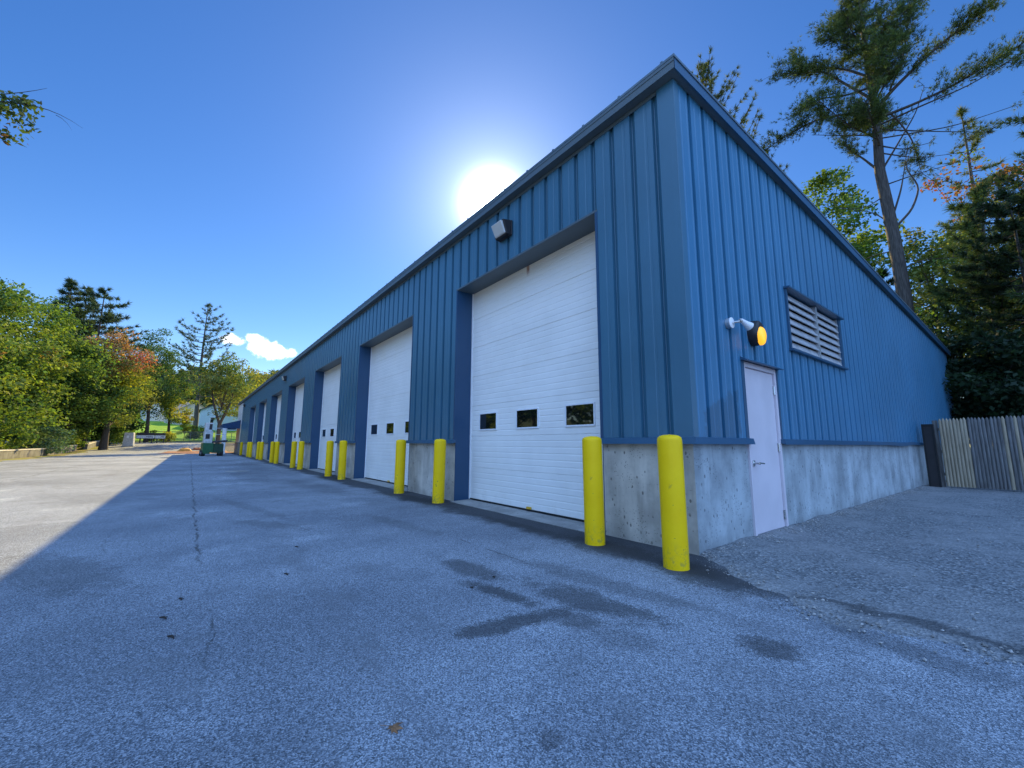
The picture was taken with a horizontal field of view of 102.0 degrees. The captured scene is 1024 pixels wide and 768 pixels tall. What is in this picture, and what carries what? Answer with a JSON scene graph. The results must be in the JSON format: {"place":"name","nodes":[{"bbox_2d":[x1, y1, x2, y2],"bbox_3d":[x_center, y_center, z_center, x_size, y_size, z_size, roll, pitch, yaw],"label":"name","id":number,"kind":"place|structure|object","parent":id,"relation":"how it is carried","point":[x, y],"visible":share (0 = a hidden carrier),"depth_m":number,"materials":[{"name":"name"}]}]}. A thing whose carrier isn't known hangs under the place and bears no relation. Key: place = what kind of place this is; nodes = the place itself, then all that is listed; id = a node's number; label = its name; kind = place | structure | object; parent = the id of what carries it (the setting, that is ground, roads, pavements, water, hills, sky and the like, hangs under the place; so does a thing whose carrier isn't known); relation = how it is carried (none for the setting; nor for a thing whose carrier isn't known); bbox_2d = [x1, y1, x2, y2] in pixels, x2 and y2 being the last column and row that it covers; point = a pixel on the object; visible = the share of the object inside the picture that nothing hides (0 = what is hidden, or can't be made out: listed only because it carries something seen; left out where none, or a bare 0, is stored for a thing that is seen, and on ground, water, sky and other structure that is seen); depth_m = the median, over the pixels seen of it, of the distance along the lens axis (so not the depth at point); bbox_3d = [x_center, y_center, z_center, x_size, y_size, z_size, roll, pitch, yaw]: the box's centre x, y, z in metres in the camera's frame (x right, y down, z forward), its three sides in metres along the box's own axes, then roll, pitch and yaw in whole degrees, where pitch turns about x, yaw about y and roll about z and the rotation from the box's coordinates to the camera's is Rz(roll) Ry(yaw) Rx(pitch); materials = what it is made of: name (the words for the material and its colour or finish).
{"place":"outdoors","nodes":[
{"label":"outdoors","id":0,"kind":"place"},
{"bbox_2d":[0,443,110,461],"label":"grass verge","id":1,"kind":"object","parent":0,"point":[79,450],"depth_m":34.78,"materials":[{"name":"plant"}]},
{"bbox_2d":[0,445,77,459],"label":"wall","id":2,"kind":"structure","parent":1,"relation":"on","point":[15,453],"depth_m":28.34,"materials":[{"name":"concrete"}]},
{"bbox_2d":[36,340,131,445],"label":"oak tree","id":3,"kind":"object","parent":1,"relation":"on","point":[90,426],"visible":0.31,"depth_m":40.51,"materials":[{"name":"green plant"}]},
{"bbox_2d":[83,440,99,449],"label":"wall","id":4,"kind":"structure","parent":1,"relation":"on","point":[92,444],"depth_m":44.49,"materials":[{"name":"stone"}]},
{"bbox_2d":[58,287,159,446],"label":"white pine","id":5,"kind":"object","parent":1,"relation":"on","point":[105,317],"visible":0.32,"depth_m":47.12,"materials":[{"name":"green plant"}]},
{"bbox_2d":[59,327,165,449],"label":"maple tree","id":6,"kind":"object","parent":1,"relation":"on","point":[128,375],"visible":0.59,"depth_m":43.76,"materials":[{"name":"green plant"}]},
{"bbox_2d":[87,425,137,444],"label":"shrub","id":7,"kind":"object","parent":1,"relation":"on","point":[116,434],"visible":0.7,"depth_m":49.31,"materials":[{"name":"green plant"}]},
{"bbox_2d":[3,419,235,441],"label":"lawn","id":8,"kind":"structure","parent":0,"point":[159,425],"depth_m":78.20,"materials":[{"name":"green plant"}]},
{"bbox_2d":[118,384,156,433],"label":"forest tree","id":9,"kind":"object","parent":8,"relation":"on","point":[138,416],"visible":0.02,"depth_m":63.56,"materials":[{"name":"green plant"}]},
{"bbox_2d":[140,402,164,420],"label":"house","id":10,"kind":"structure","parent":8,"relation":"on","point":[154,418],"depth_m":104.38,"materials":[{"name":"white"}]},
{"bbox_2d":[156,375,198,441],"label":"birch tree","id":11,"kind":"object","parent":8,"relation":"on","point":[167,407],"visible":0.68,"depth_m":61.28,"materials":[{"name":"green plant"}]},
{"bbox_2d":[164,402,204,424],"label":"house","id":12,"kind":"structure","parent":8,"relation":"on","point":[189,405],"depth_m":99.48,"materials":[{"name":"beige"}]},
{"bbox_2d":[175,412,194,440],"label":"young tree","id":13,"kind":"object","parent":8,"relation":"on","point":[184,429],"visible":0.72,"depth_m":64.24,"materials":[{"name":"green plant"}]},
{"bbox_2d":[184,425,204,439],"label":"shrub","id":14,"kind":"object","parent":8,"relation":"on","point":[195,434],"visible":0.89,"depth_m":64.16,"materials":[{"name":"green plant"}]},
{"bbox_2d":[158,431,235,441],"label":"chain link fence","id":15,"kind":"object","parent":8,"relation":"on","point":[202,441],"visible":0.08,"depth_m":63.80,"materials":[{"name":"grey metal"}]},
{"bbox_2d":[165,303,245,431],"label":"white pine","id":16,"kind":"object","parent":8,"relation":"on","point":[208,354],"visible":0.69,"depth_m":80.62,"materials":[{"name":"grey plant"}]},
{"bbox_2d":[199,402,237,427],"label":"house","id":17,"kind":"structure","parent":8,"relation":"on","point":[204,417],"depth_m":90.33,"materials":[{"name":"blue"}]},
{"bbox_2d":[212,413,237,430],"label":"garage house","id":18,"kind":"structure","parent":8,"relation":"on","point":[228,419],"depth_m":86.20,"materials":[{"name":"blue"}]},
{"bbox_2d":[227,369,276,410],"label":"maple tree","id":19,"kind":"object","parent":8,"relation":"on","point":[269,375],"visible":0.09,"depth_m":80.46,"materials":[{"name":"green plant"}]},
{"bbox_2d":[5,441,234,443],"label":"road","id":20,"kind":"structure","parent":0,"point":[176,442],"depth_m":58.02,"materials":[{"name":"grey asphalt"}]},
{"bbox_2d":[0,443,1023,767],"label":"asphalt yard","id":21,"kind":"structure","parent":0,"point":[372,613],"depth_m":2.09,"materials":[{"name":"grey asphalt"}]},
{"bbox_2d":[121,433,134,446],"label":"concrete block","id":22,"kind":"object","parent":21,"relation":"on","point":[129,440],"visible":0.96,"depth_m":47.98,"materials":[{"name":"concrete"}]},
{"bbox_2d":[162,451,232,453],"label":"mulch patch","id":23,"kind":"object","parent":21,"relation":"on","point":[184,452],"visible":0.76,"depth_m":41.58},
{"bbox_2d":[178,448,191,450],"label":"orange heap","id":24,"kind":"object","parent":23,"relation":"on","point":[184,449],"visible":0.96,"depth_m":43.70,"materials":[{"name":"soil"}]},
{"bbox_2d":[199,423,227,455],"bbox_3d":[-24.052,4.475,33.460,1.673,2.620,1.640,7,-11,-41],"label":"mast lift","id":25,"kind":"object","parent":21,"relation":"on","point":[208,445],"visible":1,"depth_m":32.88,"materials":[{"name":"green paint"}]},
{"bbox_2d":[239,442,242,454],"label":"bollard","id":26,"kind":"object","parent":21,"relation":"on","point":[241,448],"visible":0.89,"depth_m":35.44,"materials":[{"name":"yellow metal"}]},
{"bbox_2d":[246,442,249,456],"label":"bollard","id":27,"kind":"object","parent":21,"relation":"on","point":[247,452],"visible":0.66,"depth_m":31.16,"materials":[{"name":"yellow metal"}]},
{"bbox_2d":[248,442,252,456],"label":"bollard","id":28,"kind":"object","parent":21,"relation":"on","point":[250,449],"visible":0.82,"depth_m":30.02,"materials":[{"name":"yellow metal"}]},
{"bbox_2d":[256,442,259,458],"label":"bollard","id":29,"kind":"object","parent":21,"relation":"on","point":[257,450],"visible":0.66,"depth_m":26.65,"materials":[{"name":"yellow metal"}]},
{"bbox_2d":[259,442,263,459],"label":"bollard","id":30,"kind":"object","parent":21,"relation":"on","point":[261,451],"visible":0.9,"depth_m":25.51,"materials":[{"name":"yellow metal"}]},
{"bbox_2d":[269,442,274,462],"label":"bollard","id":31,"kind":"object","parent":21,"relation":"on","point":[272,450],"visible":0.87,"depth_m":22.14,"materials":[{"name":"yellow metal"}]},
{"bbox_2d":[273,441,279,463],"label":"bollard","id":32,"kind":"object","parent":21,"relation":"on","point":[276,451],"visible":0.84,"depth_m":21.01,"materials":[{"name":"yellow metal"}]},
{"bbox_2d":[290,441,296,467],"bbox_3d":[-9.326,3.078,17.677,0.210,1.267,0.210,5,-9,-31],"label":"bollard","id":33,"kind":"object","parent":21,"relation":"on","point":[293,454],"visible":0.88,"depth_m":17.61,"materials":[{"name":"yellow metal"}]},
{"bbox_2d":[297,441,304,469],"bbox_3d":[-8.421,2.913,16.513,0.210,1.267,0.210,-6,-11,39],"label":"bollard","id":34,"kind":"object","parent":21,"relation":"on","point":[300,455],"visible":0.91,"depth_m":16.45,"materials":[{"name":"yellow metal"}]},
{"bbox_2d":[324,441,333,475],"bbox_3d":[-5.807,2.436,13.156,0.210,1.267,0.210,-5,-10,34],"label":"bollard","id":35,"kind":"object","parent":21,"relation":"on","point":[329,457],"visible":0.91,"depth_m":13.09,"materials":[{"name":"yellow metal"}]},
{"bbox_2d":[338,440,346,479],"bbox_3d":[-4.915,2.273,12.007,0.210,1.267,0.210,2,-9,-18],"label":"bollard","id":36,"kind":"object","parent":21,"relation":"on","point":[342,460],"visible":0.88,"depth_m":11.94,"materials":[{"name":"yellow paint"}]},
{"bbox_2d":[381,722,403,733],"bbox_3d":[-0.437,1.241,1.498,0.091,0.015,0.055,1,-8,-7],"label":"fallen leaf","id":37,"kind":"object","parent":21,"relation":"on","point":[395,727],"visible":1,"depth_m":1.50,"materials":[{"name":"brown plant"}]},
{"bbox_2d":[394,439,405,493],"bbox_3d":[-2.362,1.808,8.736,0.210,1.267,0.210,-8,-11,44],"label":"bollard","id":38,"kind":"object","parent":21,"relation":"on","point":[399,476],"visible":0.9,"depth_m":8.66,"materials":[{"name":"yellow paint"}]},
{"bbox_2d":[432,439,445,503],"bbox_3d":[-1.294,1.611,7.350,0.210,1.267,0.210,-5,-10,32],"label":"bollard","id":39,"kind":"object","parent":21,"relation":"on","point":[438,489],"visible":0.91,"depth_m":7.28,"materials":[{"name":"yellow paint"}]},
{"bbox_2d":[582,436,604,545],"bbox_3d":[0.864,1.190,4.389,0.210,1.267,0.210,-6,-10,36],"label":"bollard","id":40,"kind":"object","parent":21,"relation":"on","point":[594,518],"visible":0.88,"depth_m":4.32,"materials":[{"name":"yellow paint"}]},
{"bbox_2d":[657,435,689,570],"bbox_3d":[1.387,1.073,3.566,0.210,1.267,0.210,-8,-12,42],"label":"bollard","id":41,"kind":"object","parent":21,"relation":"on","point":[674,532],"visible":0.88,"depth_m":3.50,"materials":[{"name":"yellow paint"}]},
{"bbox_2d":[0,0,1023,397],"label":"sky","id":42,"kind":"structure","parent":0,"point":[276,164],"materials":[{"name":"blue"}]},
{"bbox_2d":[697,482,1023,675],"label":"gravel lot","id":43,"kind":"structure","parent":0,"point":[878,593],"depth_m":3.57,"materials":[{"name":"grey gravel"}]},
{"bbox_2d":[921,424,941,486],"bbox_3d":[10.412,1.771,10.285,0.080,1.540,0.220,7,-10,-37],"label":"dark panel","id":44,"kind":"object","parent":43,"relation":"on","point":[931,457],"visible":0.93,"depth_m":10.26,"materials":[{"name":"brown metal"}]},
{"bbox_3d":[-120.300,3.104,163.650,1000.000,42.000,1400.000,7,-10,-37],"label":"ground","id":45,"kind":"structure","parent":0,"visible":0},
{"bbox_2d":[0,410,40,449],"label":"shrub","id":46,"kind":"object","parent":45,"relation":"on","point":[8,431],"visible":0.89,"depth_m":27.10,"materials":[{"name":"green plant"}]},
{"bbox_2d":[0,366,49,440],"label":"forest tree","id":47,"kind":"object","parent":45,"relation":"on","point":[12,400],"visible":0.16,"depth_m":30.70,"materials":[{"name":"green plant"}]},
{"bbox_2d":[0,277,61,435],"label":"maple tree","id":48,"kind":"object","parent":45,"relation":"on","point":[15,360],"visible":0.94,"depth_m":28.19,"materials":[{"name":"green plant"}]},
{"bbox_2d":[0,280,81,439],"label":"maple tree","id":49,"kind":"object","parent":45,"relation":"on","point":[48,356],"visible":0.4,"depth_m":32.45,"materials":[{"name":"green plant"}]},
{"bbox_2d":[0,88,81,146],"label":"oak tree","id":50,"kind":"object","parent":45,"relation":"on","point":[15,101],"visible":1,"depth_m":10.78,"materials":[{"name":"green plant"}]},
{"bbox_2d":[7,418,76,453],"bbox_3d":[-36.930,4.237,32.622,3.758,3.161,3.536,7,-10,-37],"label":"shrub","id":51,"kind":"object","parent":45,"relation":"on","point":[56,448],"visible":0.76,"depth_m":32.61,"materials":[{"name":"green plant"}]},
{"bbox_2d":[4,393,86,448],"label":"forest tree","id":52,"kind":"object","parent":45,"relation":"on","point":[56,423],"depth_m":42.86,"materials":[{"name":"green plant"}]},
{"bbox_2d":[22,426,78,448],"bbox_3d":[-40.654,4.966,36.413,3.143,2.619,3.511,3,-9,-19],"label":"shrub","id":53,"kind":"object","parent":45,"relation":"on","point":[73,436],"visible":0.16,"depth_m":36.65,"materials":[{"name":"green plant"}]},
{"bbox_2d":[32,276,92,358],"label":"spruce tree","id":54,"kind":"object","parent":45,"relation":"on","point":[70,285],"visible":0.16,"depth_m":47.09,"materials":[{"name":"green plant"}]},
{"bbox_2d":[1,296,127,448],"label":"maple tree","id":55,"kind":"object","parent":45,"relation":"on","point":[65,322],"visible":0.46,"depth_m":37.75,"materials":[{"name":"green plant"}]},
{"bbox_2d":[44,424,94,447],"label":"shrub","id":56,"kind":"object","parent":45,"relation":"on","point":[78,442],"visible":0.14,"depth_m":41.47,"materials":[{"name":"green plant"}]},
{"bbox_2d":[68,286,108,405],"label":"spruce tree","id":57,"kind":"object","parent":45,"relation":"on","point":[84,293],"visible":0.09,"depth_m":49.45,"materials":[{"name":"green plant"}]},
{"bbox_2d":[79,402,144,441],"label":"forest tree","id":58,"kind":"object","parent":45,"relation":"on","point":[97,431],"visible":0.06,"depth_m":49.54,"materials":[{"name":"green plant"}]},
{"bbox_2d":[90,382,154,432],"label":"forest tree","id":59,"kind":"object","parent":45,"relation":"on","point":[132,427],"visible":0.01,"depth_m":56.05,"materials":[{"name":"green plant"}]},
{"bbox_2d":[136,433,154,442],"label":"bench","id":60,"kind":"object","parent":45,"relation":"on","point":[140,436],"visible":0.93,"depth_m":55.20,"materials":[{"name":"white metal"}]},
{"bbox_2d":[136,430,157,440],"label":"shrub","id":61,"kind":"object","parent":45,"relation":"on","point":[154,431],"visible":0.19,"depth_m":57.73,"materials":[{"name":"green plant"}]},
{"bbox_2d":[115,440,198,441],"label":"kerb","id":62,"kind":"structure","parent":45,"relation":"on","point":[177,441],"depth_m":62.20,"materials":[{"name":"concrete"}]},
{"bbox_2d":[118,328,196,442],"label":"oak tree","id":63,"kind":"object","parent":45,"relation":"on","point":[165,387],"visible":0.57,"depth_m":58.15,"materials":[{"name":"green plant"}]},
{"bbox_2d":[155,433,165,442],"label":"bench","id":64,"kind":"object","parent":45,"relation":"on","point":[159,436],"visible":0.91,"depth_m":56.10,"materials":[{"name":"white metal"}]},
{"bbox_2d":[158,431,176,442],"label":"shrub","id":65,"kind":"object","parent":45,"relation":"on","point":[170,435],"visible":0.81,"depth_m":57.59,"materials":[{"name":"green plant"}]},
{"bbox_2d":[121,359,278,406],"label":"hill woods","id":66,"kind":"object","parent":45,"relation":"on","point":[205,402],"visible":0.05,"depth_m":128.81,"materials":[{"name":"green plant"}]},
{"bbox_2d":[187,352,259,440],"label":"ash tree","id":67,"kind":"object","parent":45,"relation":"on","point":[225,385],"visible":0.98,"depth_m":46.14,"materials":[{"name":"green plant"}]},
{"bbox_2d":[220,401,243,453],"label":"office annex","id":68,"kind":"object","parent":45,"relation":"on","point":[235,425],"visible":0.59,"depth_m":40.56,"materials":[{"name":"beige"}]},
{"bbox_2d":[213,365,267,419],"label":"maple tree","id":69,"kind":"object","parent":45,"relation":"on","point":[254,379],"visible":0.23,"depth_m":63.62,"materials":[{"name":"green plant"}]},
{"bbox_2d":[239,53,954,554],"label":"blue garage","id":70,"kind":"structure","parent":45,"relation":"on","point":[667,217],"depth_m":6.04,"materials":[{"name":"metal"}]},
{"bbox_2d":[261,403,266,441],"bbox_3d":[-17.176,3.152,28.978,0.030,3.946,3.680,7,-10,-37],"label":"overhead door","id":71,"kind":"structure","parent":70,"relation":"in","point":[265,403],"depth_m":30.27,"materials":[{"name":"white metal"}]},
{"bbox_2d":[274,395,281,441],"bbox_3d":[-13.661,2.511,24.466,0.030,3.946,3.710,7,-10,-37],"label":"overhead door","id":72,"kind":"structure","parent":70,"relation":"in","point":[279,397],"depth_m":25.54,"materials":[{"name":"white metal"}]},
{"bbox_2d":[292,383,303,463],"bbox_3d":[-10.152,1.871,19.959,0.030,3.946,3.742,7,-10,-37],"label":"overhead door","id":73,"kind":"structure","parent":70,"relation":"in","point":[299,389],"depth_m":20.72,"materials":[{"name":"white metal"}]},
{"bbox_2d":[318,364,340,471],"bbox_3d":[-6.646,1.237,15.473,0.050,3.953,3.703,7,-10,-37],"label":"overhead door","id":74,"kind":"structure","parent":70,"relation":"in","point":[331,385],"depth_m":16.05,"materials":[{"name":"white metal"}]},
{"bbox_2d":[364,326,412,486],"bbox_3d":[-3.180,0.602,11.002,0.075,3.953,3.791,7,-10,-37],"label":"overhead door","id":75,"kind":"structure","parent":70,"relation":"in","point":[390,361],"depth_m":11.24,"materials":[{"name":"white metal"}]},
{"bbox_2d":[491,219,511,242],"bbox_3d":[-0.179,-2.526,6.780,0.220,0.260,0.340,7,-10,-37],"label":"wall light","id":76,"kind":"object","parent":70,"relation":"attached to","point":[502,229],"visible":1,"depth_m":6.70,"materials":[{"name":"grey metal"}]},
{"bbox_2d":[469,231,603,521],"bbox_3d":[0.270,-0.027,6.572,0.075,3.953,3.445,7,-10,-37],"label":"overhead door","id":77,"kind":"structure","parent":70,"relation":"in","point":[534,399],"depth_m":6.42,"materials":[{"name":"white metal"}]},
{"bbox_2d":[725,317,753,329],"bbox_3d":[2.551,-0.676,4.667,0.326,0.141,0.115,1,-8,-3],"label":"security spotlight","id":78,"kind":"object","parent":70,"relation":"attached to","point":[730,322],"visible":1,"depth_m":4.63,"materials":[{"name":"metal"}]},
{"bbox_2d":[747,321,766,345],"bbox_3d":[2.964,-0.615,4.994,0.236,0.311,0.150,7,-10,-37],"label":"amber lamp","id":79,"kind":"object","parent":70,"relation":"attached to","point":[756,335],"visible":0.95,"depth_m":4.93,"materials":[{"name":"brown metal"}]},
{"bbox_2d":[745,368,785,533],"bbox_3d":[3.051,0.780,4.996,0.839,1.899,0.156,7,-10,-37],"label":"entry door","id":80,"kind":"structure","parent":70,"relation":"in","point":[770,512],"depth_m":5.00,"materials":[{"name":"grey paint"}]},
{"bbox_2d":[691,45,790,173],"bbox_3d":[14.717,-9.921,30.229,9.892,30.889,9.236,7,-10,-37],"label":"white pine","id":81,"kind":"object","parent":45,"relation":"on","point":[703,69],"visible":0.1,"depth_m":30.41,"materials":[{"name":"green plant"}]},
{"bbox_2d":[801,164,908,275],"bbox_3d":[24.875,-5.786,31.665,8.978,23.204,9.480,7,-10,-37],"label":"maple tree","id":82,"kind":"object","parent":45,"relation":"on","point":[864,243],"visible":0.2,"depth_m":31.26,"materials":[{"name":"green plant"}]},
{"bbox_2d":[753,0,1023,311],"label":"white pine","id":83,"kind":"object","parent":45,"relation":"on","point":[880,52],"visible":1,"depth_m":19.96,"materials":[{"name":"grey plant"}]},
{"bbox_2d":[875,266,921,306],"bbox_3d":[34.773,-2.209,37.338,6.971,17.814,7.273,3,-9,-17],"label":"forest pine","id":84,"kind":"object","parent":45,"relation":"on","point":[891,279],"visible":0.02,"depth_m":37.98,"materials":[{"name":"green plant"}]},
{"bbox_2d":[914,307,971,356],"bbox_3d":[19.447,0.035,20.732,6.426,8.497,6.821,7,-10,-37],"label":"forest tree","id":85,"kind":"object","parent":45,"relation":"on","point":[934,324],"depth_m":20.02,"materials":[{"name":"green plant"}]},
{"bbox_2d":[872,226,1019,461],"bbox_3d":[23.300,-2.333,22.314,6.161,13.679,6.355,1,-8,-7],"label":"maple tree","id":86,"kind":"object","parent":45,"relation":"on","point":[913,247],"visible":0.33,"depth_m":23.10,"materials":[{"name":"green plant"}]},
{"bbox_2d":[904,146,1023,320],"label":"maple tree","id":87,"kind":"object","parent":45,"relation":"on","point":[957,192],"visible":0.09,"depth_m":27.94,"materials":[{"name":"green plant"}]},
{"bbox_2d":[910,176,1023,465],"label":"young pine","id":88,"kind":"object","parent":45,"relation":"on","point":[979,193],"visible":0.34,"depth_m":17.71,"materials":[{"name":"green plant"}]},
{"bbox_2d":[925,105,1018,337],"bbox_3d":[37.577,-8.619,32.514,7.359,29.137,8.311,7,-10,-37],"label":"white pine","id":89,"kind":"object","parent":45,"relation":"on","point":[961,111],"visible":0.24,"depth_m":33.65,"materials":[{"name":"green plant"}]},
{"bbox_2d":[920,283,1023,448],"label":"forest tree","id":90,"kind":"object","parent":45,"relation":"on","point":[976,318],"visible":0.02,"depth_m":21.17,"materials":[{"name":"green plant"}]},
{"bbox_2d":[927,321,1023,424],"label":"forest tree","id":91,"kind":"object","parent":45,"relation":"on","point":[955,343],"visible":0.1,"depth_m":15.98,"materials":[{"name":"green plant"}]},
{"bbox_2d":[932,415,1023,490],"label":"picket fence","id":92,"kind":"object","parent":45,"relation":"on","point":[991,457],"visible":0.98,"depth_m":9.76,"materials":[{"name":"grey wood"}]},
{"bbox_2d":[940,185,1023,388],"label":"pine tree","id":93,"kind":"object","parent":45,"relation":"on","point":[992,287],"visible":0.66,"depth_m":15.46,"materials":[{"name":"green plant"}]},
{"bbox_2d":[942,329,1023,442],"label":"forest tree","id":94,"kind":"object","parent":45,"relation":"on","point":[972,372],"visible":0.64,"depth_m":13.81,"materials":[{"name":"green plant"}]},
{"bbox_2d":[971,160,1023,312],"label":"oak tree","id":95,"kind":"object","parent":45,"relation":"on","point":[1013,171],"visible":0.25,"depth_m":21.95,"materials":[{"name":"green plant"}]},
{"bbox_2d":[977,92,1023,312],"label":"white pine","id":96,"kind":"object","parent":45,"relation":"on","point":[1020,121],"visible":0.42,"depth_m":20.72,"materials":[{"name":"green plant"}]},
{"bbox_2d":[1002,261,1023,368],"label":"white pine","id":97,"kind":"object","parent":45,"relation":"on","point":[1012,294],"visible":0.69,"depth_m":13.79,"materials":[{"name":"green plant"}]}
]}

